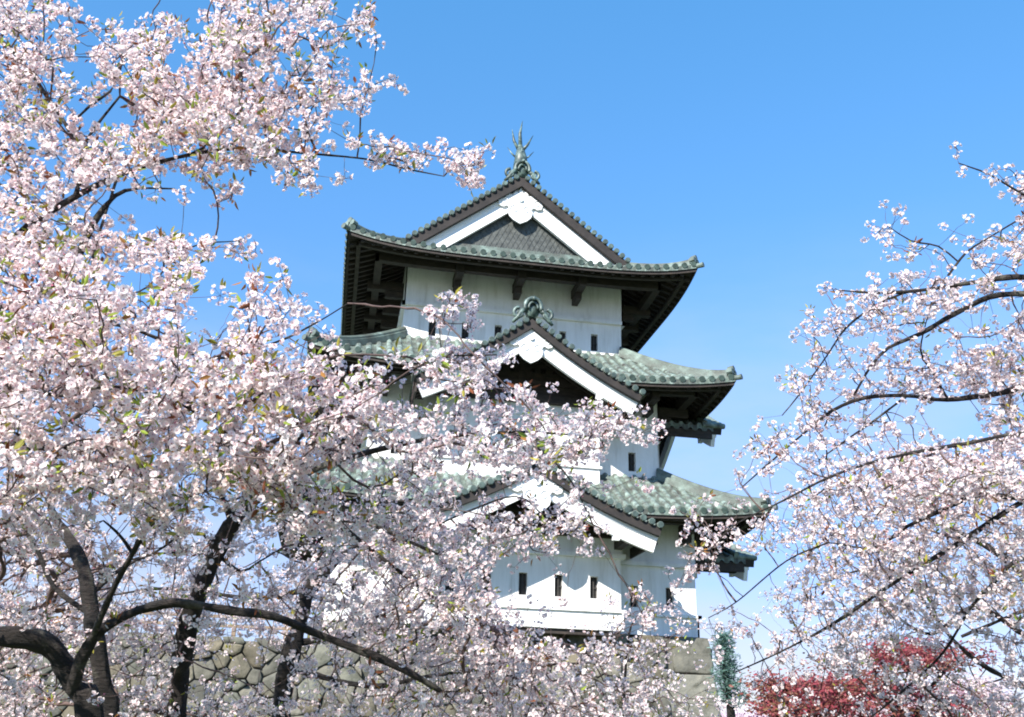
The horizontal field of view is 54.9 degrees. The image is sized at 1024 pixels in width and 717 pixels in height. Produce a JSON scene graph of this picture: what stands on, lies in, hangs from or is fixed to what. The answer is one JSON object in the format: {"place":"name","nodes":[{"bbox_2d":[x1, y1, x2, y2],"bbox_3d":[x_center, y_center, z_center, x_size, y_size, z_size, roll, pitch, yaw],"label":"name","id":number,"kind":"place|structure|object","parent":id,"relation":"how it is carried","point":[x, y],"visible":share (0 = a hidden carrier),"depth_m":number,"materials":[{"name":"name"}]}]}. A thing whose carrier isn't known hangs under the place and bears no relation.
{"place":"outdoors","nodes":[
{"label":"outdoors","id":0,"kind":"place"},
{"bbox_2d":[0,0,1023,716],"label":"sky","id":1,"kind":"structure","parent":0,"point":[759,141],"materials":[{"name":"blue"}]},
{"bbox_3d":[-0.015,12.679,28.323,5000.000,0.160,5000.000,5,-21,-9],"label":"ground","id":2,"kind":"structure","parent":0,"visible":0},
{"bbox_2d":[0,456,226,716],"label":"cherry tree","id":3,"kind":"object","parent":2,"relation":"on","point":[99,667],"visible":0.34,"depth_m":8.02,"materials":[{"name":"pink plant"}]},
{"bbox_2d":[0,0,629,716],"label":"cherry tree","id":4,"kind":"object","parent":2,"relation":"on","point":[50,260],"visible":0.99,"depth_m":5.06,"materials":[{"name":"pink plant"}]},
{"bbox_2d":[0,284,667,716],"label":"cherry tree","id":5,"kind":"object","parent":2,"relation":"on","point":[460,604],"visible":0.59,"depth_m":7.08,"materials":[{"name":"pink plant"}]},
{"bbox_2d":[0,620,721,716],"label":"stone wall","id":6,"kind":"structure","parent":2,"relation":"on","point":[683,660],"depth_m":27.99,"materials":[{"name":"grey stone"}]},
{"bbox_2d":[0,604,290,639],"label":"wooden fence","id":7,"kind":"object","parent":6,"relation":"on","point":[231,626],"visible":0.05,"depth_m":28.90,"materials":[{"name":"brown wood"}]},
{"bbox_2d":[268,121,777,638],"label":"castle tower","id":8,"kind":"structure","parent":6,"relation":"on","point":[576,309],"depth_m":33.18,"materials":[{"name":"paint"}]},
{"bbox_2d":[0,494,743,716],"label":"cherry tree","id":9,"kind":"object","parent":2,"relation":"on","point":[300,641],"visible":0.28,"depth_m":10.54,"materials":[{"name":"pink plant"}]},
{"bbox_2d":[587,599,718,716],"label":"cherry sapling","id":10,"kind":"object","parent":2,"relation":"on","point":[626,651],"visible":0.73,"depth_m":9.53,"materials":[{"name":"pink plant"}]},
{"bbox_2d":[706,628,756,716],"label":"pine tree","id":11,"kind":"object","parent":2,"relation":"on","point":[724,673],"visible":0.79,"depth_m":23.91,"materials":[{"name":"green plant"}]},
{"bbox_2d":[720,705,768,716],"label":"cherry tree","id":12,"kind":"object","parent":2,"relation":"on","point":[740,713],"visible":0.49,"depth_m":73.44,"materials":[{"name":"pink plant"}]},
{"bbox_2d":[756,697,891,716],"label":"cherry tree","id":13,"kind":"object","parent":2,"relation":"on","point":[885,710],"visible":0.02,"depth_m":51.07,"materials":[{"name":"pink plant"}]},
{"bbox_2d":[662,140,1023,716],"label":"cherry tree","id":14,"kind":"object","parent":2,"relation":"on","point":[969,480],"visible":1,"depth_m":7.03,"materials":[{"name":"pink plant"}]},
{"bbox_2d":[728,633,1020,716],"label":"maple tree","id":15,"kind":"object","parent":2,"relation":"on","point":[827,692],"visible":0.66,"depth_m":16.21,"materials":[{"name":"red plant"}]},
{"bbox_2d":[751,437,1023,716],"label":"cherry tree","id":16,"kind":"object","parent":2,"relation":"on","point":[990,547],"visible":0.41,"depth_m":11.79,"materials":[{"name":"pink plant"}]},
{"bbox_2d":[900,669,1023,716],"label":"cherry tree","id":17,"kind":"object","parent":2,"relation":"on","point":[965,692],"visible":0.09,"depth_m":49.38,"materials":[{"name":"pink plant"}]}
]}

